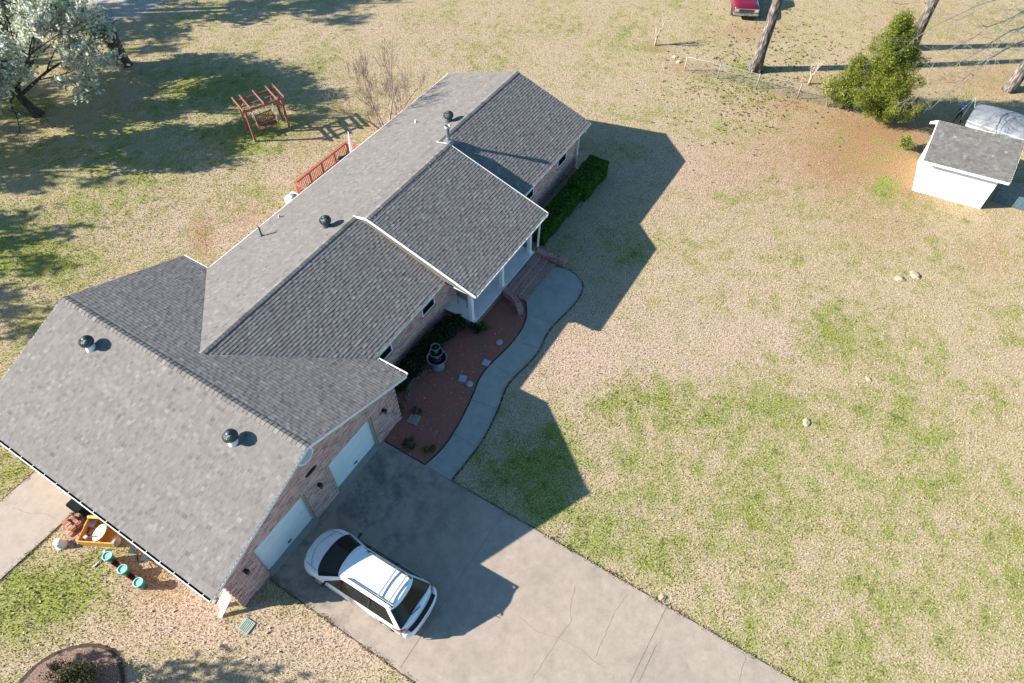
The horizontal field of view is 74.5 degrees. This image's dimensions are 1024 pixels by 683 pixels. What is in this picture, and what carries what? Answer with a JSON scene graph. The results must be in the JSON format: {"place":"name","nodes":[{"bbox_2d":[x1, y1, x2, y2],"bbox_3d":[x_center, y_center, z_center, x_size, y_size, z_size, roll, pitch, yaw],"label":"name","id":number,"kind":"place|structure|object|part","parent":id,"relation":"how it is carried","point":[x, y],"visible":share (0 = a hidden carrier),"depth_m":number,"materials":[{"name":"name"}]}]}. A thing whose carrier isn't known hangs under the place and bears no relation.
{"place":"outdoors","nodes":[
{"label":"outdoors","id":0,"kind":"place"},
{"bbox_2d":[455,289,473,307],"bbox_3d":[-2.064,-2.044,29.432,0.596,0.898,0.549,26,56,19],"label":"porch chair","id":1,"kind":"object","parent":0,"point":[465,296],"visible":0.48,"depth_m":29.38,"materials":[{"name":"grey wood"}]},
{"bbox_2d":[0,0,1023,682],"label":"lawn","id":2,"kind":"structure","parent":0,"point":[268,62],"depth_m":30.34,"materials":[{"name":"plant"}]},
{"bbox_2d":[0,471,72,579],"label":"side slab","id":3,"kind":"structure","parent":2,"relation":"on","point":[34,509],"depth_m":24.03,"materials":[{"name":"concrete"}]},
{"bbox_2d":[0,471,75,582],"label":"soil edge","id":4,"kind":"object","parent":2,"relation":"on","point":[19,563],"visible":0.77,"depth_m":23.40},
{"bbox_2d":[53,538,67,549],"bbox_3d":[-15.654,6.984,23.282,0.377,0.335,0.380,26,56,19],"label":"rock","id":5,"kind":"object","parent":2,"relation":"on","point":[59,544],"visible":1,"depth_m":23.21,"materials":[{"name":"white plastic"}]},
{"bbox_2d":[0,0,129,151],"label":"flowering tree","id":6,"kind":"object","parent":2,"relation":"on","point":[31,21],"visible":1,"depth_m":36.17,"materials":[{"name":"white plant"}]},
{"bbox_2d":[22,647,120,682],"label":"tree bed","id":7,"kind":"object","parent":2,"relation":"on","point":[107,665],"visible":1,"depth_m":21.02,"materials":[{"name":"brown soil"}]},
{"bbox_2d":[38,657,75,682],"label":"bed shrub","id":8,"kind":"object","parent":7,"relation":"on","point":[57,667],"visible":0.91,"depth_m":20.45,"materials":[{"name":"green plant"}]},
{"bbox_2d":[18,643,124,682],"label":"soil edge","id":9,"kind":"object","parent":7,"relation":"on","point":[86,645],"visible":1,"depth_m":21.15,"materials":[{"name":"brown soil"}]},
{"bbox_2d":[46,653,103,682],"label":"bed shrub","id":10,"kind":"object","parent":7,"relation":"on","point":[83,674],"visible":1,"depth_m":20.39,"materials":[{"name":"green plant"}]},
{"bbox_2d":[66,499,91,517],"bbox_3d":[-15.118,5.832,23.846,0.620,0.860,0.720,26,56,19],"label":"rubbish bin","id":11,"kind":"object","parent":2,"relation":"on","point":[73,505],"visible":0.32,"depth_m":23.44,"materials":[{"name":"plastic"}]},
{"bbox_2d":[77,514,121,547],"bbox_3d":[-14.292,6.601,23.519,1.300,0.431,0.995,3,52,2],"label":"wooden box","id":12,"kind":"object","parent":2,"relation":"on","point":[106,537],"visible":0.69,"depth_m":23.47,"materials":[{"name":"brown wood"}]},
{"bbox_2d":[83,519,97,527],"bbox_3d":[-14.847,6.376,23.739,0.341,0.112,0.345,6,52,5],"label":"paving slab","id":13,"kind":"object","parent":12,"relation":"on","point":[92,523],"depth_m":23.70,"materials":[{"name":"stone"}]},
{"bbox_2d":[83,524,105,540],"bbox_3d":[-14.293,6.618,23.203,0.569,0.148,0.714,26,56,19],"label":"satellite dish","id":14,"kind":"object","parent":12,"relation":"on","point":[99,532],"visible":1,"depth_m":23.24,"materials":[{"name":"white metal"}]},
{"bbox_2d":[110,536,120,545],"bbox_3d":[-13.733,6.925,23.324,0.355,0.349,0.341,26,56,19],"label":"stone ball","id":15,"kind":"object","parent":12,"relation":"in","point":[117,541],"visible":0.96,"depth_m":23.23,"materials":[{"name":"grey stone"}]},
{"bbox_2d":[93,549,107,566],"bbox_3d":[-14.129,7.443,23.098,0.135,0.060,0.666,13,53,10],"label":"mast pipe","id":16,"kind":"object","parent":2,"relation":"on","point":[104,550],"visible":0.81,"depth_m":23.06,"materials":[{"name":"white metal"}]},
{"bbox_2d":[102,551,116,562],"bbox_3d":[-13.672,7.369,22.903,0.332,0.460,0.332,26,56,19],"label":"plant pot","id":17,"kind":"object","parent":2,"relation":"on","point":[108,556],"visible":0.98,"depth_m":22.75,"materials":[{"name":"teal plastic"}]},
{"bbox_2d":[110,559,121,567],"bbox_3d":[-13.342,7.609,22.843,0.500,0.260,0.200,23,56,17],"label":"planter box","id":18,"kind":"object","parent":2,"relation":"on","point":[115,563],"visible":0.61,"depth_m":22.86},
{"bbox_2d":[102,30,132,67],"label":"tree stump","id":19,"kind":"object","parent":2,"relation":"on","point":[125,61],"visible":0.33,"depth_m":41.51,"materials":[{"name":"brown plant"}]},
{"bbox_2d":[117,564,131,575],"bbox_3d":[-12.997,7.723,22.627,0.332,0.460,0.332,-36,60,-25],"label":"plant pot","id":20,"kind":"object","parent":2,"relation":"on","point":[123,569],"visible":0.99,"depth_m":22.48,"materials":[{"name":"green plastic"}]},
{"bbox_2d":[84,0,165,26],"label":"gravel lane","id":21,"kind":"structure","parent":2,"relation":"on","point":[117,5],"depth_m":47.13,"materials":[{"name":"grey gravel"}]},
{"bbox_2d":[125,571,136,581],"bbox_3d":[-12.662,7.956,22.572,0.500,0.260,0.200,23,56,17],"label":"planter box","id":22,"kind":"object","parent":2,"relation":"on","point":[131,576],"visible":0.61,"depth_m":22.59,"materials":[{"name":"brown wood"}]},
{"bbox_2d":[133,577,146,589],"bbox_3d":[-12.326,8.067,22.359,0.332,0.460,0.332,-22,55,-16],"label":"plant pot","id":23,"kind":"object","parent":2,"relation":"on","point":[139,583],"visible":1,"depth_m":22.23,"materials":[{"name":"green plastic"}]},
{"bbox_2d":[128,546,152,567],"bbox_3d":[-12.673,7.365,23.066,1.267,0.136,0.421,18,54,14],"label":"metal scrap","id":24,"kind":"object","parent":2,"relation":"on","point":[144,556],"visible":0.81,"depth_m":23.06,"materials":[{"name":"black metal"}]},
{"bbox_2d":[16,541,309,677],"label":"leaf litter","id":25,"kind":"object","parent":2,"relation":"on","point":[152,620],"visible":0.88,"depth_m":21.77,"materials":[{"name":"brown plant"}]},
{"bbox_2d":[217,591,226,607],"bbox_3d":[-9.439,8.399,21.916,0.524,0.733,0.167,-22,55,-16],"label":"board","id":26,"kind":"object","parent":2,"relation":"on","point":[222,599],"visible":0.89,"depth_m":21.89,"materials":[{"name":"white paint"}]},
{"bbox_2d":[218,594,231,617],"bbox_3d":[-9.274,8.547,21.750,0.664,0.805,0.171,-34,59,-24],"label":"board","id":27,"kind":"object","parent":2,"relation":"on","point":[224,605],"visible":0.91,"depth_m":21.73,"materials":[{"name":"white paint"}]},
{"bbox_2d":[238,617,255,634],"bbox_3d":[-8.571,9.190,21.749,0.400,0.042,0.400,23,56,17],"label":"drain grate","id":28,"kind":"object","parent":2,"relation":"on","point":[247,626],"visible":1,"depth_m":21.74,"materials":[{"name":"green metal"}]},
{"bbox_2d":[231,83,291,141],"bbox_3d":[-13.841,-12.684,37.464,2.427,2.120,1.600,-30,58,-21],"label":"swing arbor","id":29,"kind":"object","parent":2,"relation":"on","point":[276,100],"visible":0.99,"depth_m":36.96,"materials":[{"name":"red wood"}]},
{"bbox_2d":[241,94,278,129],"bbox_3d":[-13.809,-12.736,37.325,2.060,1.568,0.691,-30,58,-21],"label":"bench swing","id":30,"kind":"object","parent":29,"relation":"hanging from","point":[267,124],"visible":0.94,"depth_m":37.77,"materials":[{"name":"red wood"}]},
{"bbox_2d":[284,191,298,203],"bbox_3d":[-10.998,-7.051,33.952,0.610,0.740,0.680,26,56,19],"label":"utility box","id":31,"kind":"object","parent":2,"relation":"on","point":[289,197],"visible":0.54,"depth_m":33.66,"materials":[{"name":"white paint"}]},
{"bbox_2d":[0,71,590,607],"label":"brick house","id":32,"kind":"structure","parent":2,"relation":"on","point":[228,419],"depth_m":24.52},
{"bbox_2d":[253,495,315,573],"bbox_3d":[-7.660,6.422,22.613,0.160,2.016,2.356,26,56,19],"label":"garage door","id":33,"kind":"structure","parent":32,"relation":"in","point":[291,525],"depth_m":22.70,"materials":[{"name":"paint"}]},
{"bbox_2d":[328,418,377,489],"bbox_3d":[-5.813,4.048,24.461,0.160,2.016,2.336,26,56,19],"label":"garage door","id":34,"kind":"structure","parent":32,"relation":"in","point":[348,458],"depth_m":24.57,"materials":[{"name":"paint"}]},
{"bbox_2d":[376,343,393,360],"bbox_3d":[-4.999,0.393,26.344,0.069,1.000,0.940,26,56,19],"label":"window","id":35,"kind":"structure","parent":32,"relation":"in","point":[388,351],"depth_m":26.59,"materials":[{"name":"black glass"}]},
{"bbox_2d":[421,297,435,318],"bbox_3d":[-3.482,-1.557,27.863,0.069,1.000,0.940,26,56,19],"label":"window","id":36,"kind":"structure","parent":32,"relation":"in","point":[431,304],"depth_m":28.05,"materials":[{"name":"black glass"}]},
{"bbox_2d":[525,187,533,199],"bbox_3d":[0.821,-7.088,32.169,0.069,1.000,0.930,26,56,19],"label":"window","id":37,"kind":"structure","parent":32,"relation":"in","point":[530,195],"depth_m":32.41,"materials":[{"name":"black glass"}]},
{"bbox_2d":[557,151,566,169],"bbox_3d":[2.535,-9.290,33.883,0.069,1.000,0.980,26,56,19],"label":"window","id":38,"kind":"structure","parent":32,"relation":"in","point":[562,160],"depth_m":34.07,"materials":[{"name":"black glass"}]},
{"bbox_2d":[294,141,357,193],"bbox_3d":[-8.703,-8.329,34.630,2.770,1.240,4.060,26,56,19],"label":"wooden railing","id":39,"kind":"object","parent":2,"relation":"on","point":[301,186],"depth_m":34.75,"materials":[{"name":"red wood"}]},
{"bbox_2d":[338,150,346,161],"bbox_3d":[-8.877,-9.578,35.347,0.594,0.808,0.634,26,56,19],"label":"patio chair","id":40,"kind":"object","parent":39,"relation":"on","point":[340,158],"visible":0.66,"depth_m":35.27,"materials":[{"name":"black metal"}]},
{"bbox_2d":[348,131,353,151],"bbox_3d":[-8.319,-10.046,34.953,0.400,2.000,0.400,26,56,19],"label":"patio umbrella","id":41,"kind":"object","parent":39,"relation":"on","point":[351,147],"visible":0.45,"depth_m":34.69,"materials":[{"name":"fabric"}]},
{"bbox_2d":[321,35,431,129],"bbox_3d":[-7.104,-13.174,36.218,5.356,4.774,5.914,26,56,19],"label":"bare tree","id":42,"kind":"object","parent":2,"relation":"on","point":[389,79],"visible":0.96,"depth_m":36.10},
{"bbox_2d":[383,296,526,462],"bbox_3d":[-2.369,0.931,28.227,3.789,0.068,9.040,26,56,19],"label":"flower bed","id":43,"kind":"object","parent":2,"relation":"on","point":[477,345],"visible":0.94,"depth_m":27.54,"materials":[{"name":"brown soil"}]},
{"bbox_2d":[401,436,416,449],"bbox_3d":[-3.931,3.891,25.748,0.598,0.271,0.604,26,56,19],"label":"ground cover","id":44,"kind":"object","parent":43,"relation":"on","point":[406,442],"visible":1,"depth_m":25.71,"materials":[{"name":"green plant"}]},
{"bbox_2d":[407,414,420,424],"bbox_3d":[-3.854,3.058,26.503,0.400,0.042,0.400,19,54,14],"label":"stepping stone","id":45,"kind":"object","parent":43,"relation":"on","point":[414,419],"visible":1,"depth_m":26.50,"materials":[{"name":"grey stone"}]},
{"bbox_2d":[409,406,422,415],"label":"ground cover","id":46,"kind":"object","parent":43,"relation":"on","point":[415,410],"visible":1,"depth_m":26.60,"materials":[{"name":"green plant"}]},
{"bbox_2d":[404,368,431,400],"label":"edging pebbles","id":47,"kind":"object","parent":43,"relation":"on","point":[410,383],"visible":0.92,"depth_m":27.52,"materials":[{"name":"grey stone"}]},
{"bbox_2d":[421,443,435,452],"bbox_3d":[-3.174,4.067,25.588,0.600,0.306,0.346,-8,53,-6],"label":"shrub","id":48,"kind":"object","parent":43,"relation":"on","point":[426,448],"visible":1,"depth_m":25.56,"materials":[{"name":"green plant"}]},
{"bbox_2d":[394,314,465,394],"bbox_3d":[-3.649,0.388,28.118,1.112,0.849,4.896,29,58,21],"label":"dark bush","id":49,"kind":"object","parent":43,"relation":"on","point":[439,334],"visible":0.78,"depth_m":28.10,"materials":[{"name":"green plant"}]},
{"bbox_2d":[426,343,446,371],"bbox_3d":[-3.079,0.624,27.550,0.860,1.377,0.860,26,56,19],"label":"garden fountain","id":50,"kind":"object","parent":43,"relation":"on","point":[436,357],"visible":1,"depth_m":27.46,"materials":[{"name":"stone"}]},
{"bbox_2d":[458,375,466,381],"bbox_3d":[-2.029,1.525,27.696,0.310,0.045,0.310,9,53,7],"label":"stepping stone","id":51,"kind":"object","parent":43,"relation":"on","point":[462,378],"visible":1,"depth_m":27.67,"materials":[{"name":"grey stone"}]},
{"bbox_2d":[466,381,472,386],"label":"stepping stone","id":52,"kind":"object","parent":43,"relation":"on","point":[469,383],"visible":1,"depth_m":27.51,"materials":[{"name":"grey stone"}]},
{"bbox_2d":[466,321,482,334],"bbox_3d":[-1.602,-0.556,29.022,0.838,0.558,0.671,26,56,19],"label":"dark shrub","id":53,"kind":"object","parent":43,"relation":"on","point":[477,330],"visible":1,"depth_m":28.98,"materials":[{"name":"green plant"}]},
{"bbox_2d":[476,320,490,330],"bbox_3d":[-1.227,-0.667,29.190,0.640,0.430,0.476,3,52,2],"label":"bright plant","id":54,"kind":"object","parent":43,"relation":"on","point":[486,327],"visible":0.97,"depth_m":29.10,"materials":[{"name":"green plant"}]},
{"bbox_2d":[481,359,490,366],"bbox_3d":[-1.082,0.882,28.196,0.310,0.045,0.310,22,55,16],"label":"stepping stone","id":55,"kind":"object","parent":43,"relation":"on","point":[485,362],"visible":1,"depth_m":28.17,"materials":[{"name":"grey stone"}]},
{"bbox_2d":[496,339,502,344],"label":"stepping stone","id":56,"kind":"object","parent":43,"relation":"on","point":[499,342],"visible":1,"depth_m":28.82,"materials":[{"name":"grey stone"}]},
{"bbox_2d":[384,266,583,480],"bbox_3d":[-0.458,0.566,28.471,3.228,0.020,11.812,26,56,19],"label":"soil edge","id":57,"kind":"object","parent":2,"relation":"on","point":[535,355],"visible":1,"depth_m":27.25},
{"bbox_2d":[425,267,581,479],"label":"walkway","id":58,"kind":"structure","parent":2,"relation":"on","point":[551,299],"depth_m":28.08,"materials":[{"name":"concrete"}]},
{"bbox_2d":[270,481,800,682],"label":"soil edge","id":59,"kind":"object","parent":2,"relation":"on","point":[365,648],"visible":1,"depth_m":22.02,"materials":[{"name":"brown soil"}]},
{"bbox_2d":[532,154,609,245],"bbox_3d":[2.905,-7.220,33.876,1.250,1.128,6.511,26,56,19],"label":"clipped hedge","id":60,"kind":"object","parent":2,"relation":"on","point":[587,177],"visible":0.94,"depth_m":33.87,"materials":[{"name":"green plant"}]},
{"bbox_2d":[650,17,666,45],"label":"pruned crape myrtle","id":61,"kind":"object","parent":2,"relation":"on","point":[660,30],"visible":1,"depth_m":43.18,"materials":[{"name":"beige plant"}]},
{"bbox_2d":[658,593,666,601],"bbox_3d":[4.982,8.499,22.308,0.336,0.107,0.238,-28,57,-20],"label":"rock","id":62,"kind":"object","parent":2,"relation":"on","point":[661,597],"visible":1,"depth_m":22.29,"materials":[{"name":"beige stone"}]},
{"bbox_2d":[730,0,758,15],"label":"pickup truck","id":63,"kind":"object","parent":2,"relation":"on","point":[744,7],"visible":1,"depth_m":45.54,"materials":[{"name":"red paint"}]},
{"bbox_2d":[684,56,836,106],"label":"chain link fence","id":64,"kind":"object","parent":2,"relation":"on","point":[800,88],"visible":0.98,"depth_m":40.40,"materials":[{"name":"grey metal"}]},
{"bbox_2d":[746,0,782,73],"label":"pine tree","id":65,"kind":"object","parent":2,"relation":"on","point":[756,62],"visible":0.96,"depth_m":40.33,"materials":[{"name":"brown plant"}]},
{"bbox_2d":[592,1,986,187],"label":"leaf litter","id":66,"kind":"object","parent":2,"relation":"on","point":[734,60],"visible":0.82,"depth_m":41.56,"materials":[{"name":"brown plant"}]},
{"bbox_2d":[803,418,810,426],"bbox_3d":[11.571,3.175,26.458,0.318,0.126,0.400,33,59,23],"label":"rock","id":67,"kind":"object","parent":2,"relation":"on","point":[806,421],"visible":1,"depth_m":26.41,"materials":[{"name":"beige stone"}]},
{"bbox_2d":[808,60,824,84],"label":"pruned crape myrtle","id":68,"kind":"object","parent":2,"relation":"on","point":[812,73],"visible":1,"depth_m":40.49,"materials":[{"name":"beige plant"}]},
{"bbox_2d":[820,74,848,106],"bbox_3d":[18.581,-14.527,39.152,1.599,1.734,1.918,-3,52,-2],"label":"yellow shrub","id":69,"kind":"object","parent":2,"relation":"on","point":[842,92],"visible":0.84,"depth_m":38.85,"materials":[{"name":"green plant"}]},
{"bbox_2d":[822,47,871,108],"bbox_3d":[19.370,-14.845,38.247,2.748,3.639,2.502,26,56,19],"label":"cedar tree","id":70,"kind":"object","parent":2,"relation":"on","point":[854,74],"visible":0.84,"depth_m":38.08,"materials":[{"name":"green plant"}]},
{"bbox_2d":[847,7,934,123],"bbox_3d":[20.945,-14.601,36.426,4.294,6.275,4.290,-18,54,-14],"label":"cedar tree","id":71,"kind":"object","parent":2,"relation":"on","point":[887,81],"visible":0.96,"depth_m":36.34,"materials":[{"name":"green plant"}]},
{"bbox_2d":[895,276,905,281],"bbox_3d":[17.958,-2.900,31.177,0.521,0.166,0.398,5,52,4],"label":"rock","id":72,"kind":"object","parent":2,"relation":"on","point":[900,278],"visible":1,"depth_m":31.11,"materials":[{"name":"beige stone"}]},
{"bbox_2d":[897,134,916,149],"bbox_3d":[21.656,-10.891,36.849,0.923,0.903,1.097,26,56,19],"label":"green weed","id":73,"kind":"object","parent":2,"relation":"on","point":[907,142],"visible":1,"depth_m":36.68,"materials":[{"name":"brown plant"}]},
{"bbox_2d":[910,270,920,279],"bbox_3d":[18.749,-3.079,31.321,0.442,0.178,0.613,-21,55,-15],"label":"rock","id":74,"kind":"object","parent":2,"relation":"on","point":[914,274],"visible":1,"depth_m":31.24,"materials":[{"name":"beige stone"}]},
{"bbox_2d":[913,0,938,50],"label":"pine tree","id":75,"kind":"object","parent":2,"relation":"on","point":[925,16],"visible":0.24,"depth_m":41.90,"materials":[{"name":"brown plant"}]},
{"bbox_2d":[868,0,1023,113],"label":"bare limb tree","id":76,"kind":"object","parent":2,"relation":"on","point":[1012,84],"visible":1,"depth_m":34.49,"materials":[{"name":"grey plant"}]},
{"bbox_2d":[953,102,966,122],"bbox_3d":[25.592,-13.130,38.450,0.469,1.128,0.558,1,52,1],"label":"outboard motor","id":77,"kind":"object","parent":2,"relation":"on","point":[962,105],"visible":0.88,"depth_m":38.26,"materials":[{"name":"blue paint"}]},
{"bbox_2d":[948,97,975,123],"bbox_3d":[25.567,-12.796,37.785,1.435,1.767,0.508,32,58,22],"label":"pole tripod","id":78,"kind":"object","parent":2,"relation":"on","point":[972,101],"visible":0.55,"depth_m":37.70,"materials":[{"name":"silver metal"}]},
{"bbox_2d":[912,120,1023,208],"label":"garden shed","id":79,"kind":"structure","parent":2,"relation":"on","point":[967,166],"depth_m":33.08,"materials":[{"name":"paint"}]},
{"bbox_2d":[965,103,1023,140],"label":"covered boat","id":80,"kind":"object","parent":2,"relation":"on","point":[997,120],"visible":0.8,"depth_m":36.55,"materials":[{"name":"white paint"}]},
{"bbox_2d":[991,181,1023,209],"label":"concrete slab","id":81,"kind":"object","parent":2,"relation":"on","point":[1004,197],"visible":0.87,"depth_m":33.85,"materials":[{"name":"grey concrete"}]},
{"bbox_2d":[269,441,797,682],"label":"driveway","id":82,"kind":"structure","parent":0,"point":[518,601],"depth_m":22.15,"materials":[{"name":"concrete"}]},
{"bbox_2d":[304,529,436,638],"bbox_3d":[-4.736,7.614,21.890,4.705,1.696,2.092,25,56,18],"label":"minivan","id":83,"kind":"object","parent":82,"relation":"on","point":[390,594],"visible":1,"depth_m":21.27,"materials":[{"name":"white paint"}]},
{"bbox_3d":[-4.776,8.019,21.091,2.779,0.544,0.223,25,56,18],"label":"side window","id":84,"kind":"part","parent":83,"relation":"part of","materials":[{"name":"black glass"}]},
{"bbox_3d":[-4.049,7.039,21.854,2.779,0.544,0.223,25,56,18],"label":"side window","id":85,"kind":"part","parent":83,"relation":"part of","materials":[{"name":"black glass"}]},
{"bbox_3d":[-3.199,8.090,21.036,0.554,0.544,1.617,25,56,18],"label":"rear window","id":86,"kind":"part","parent":83,"relation":"part of","materials":[{"name":"black glass"}]}
]}

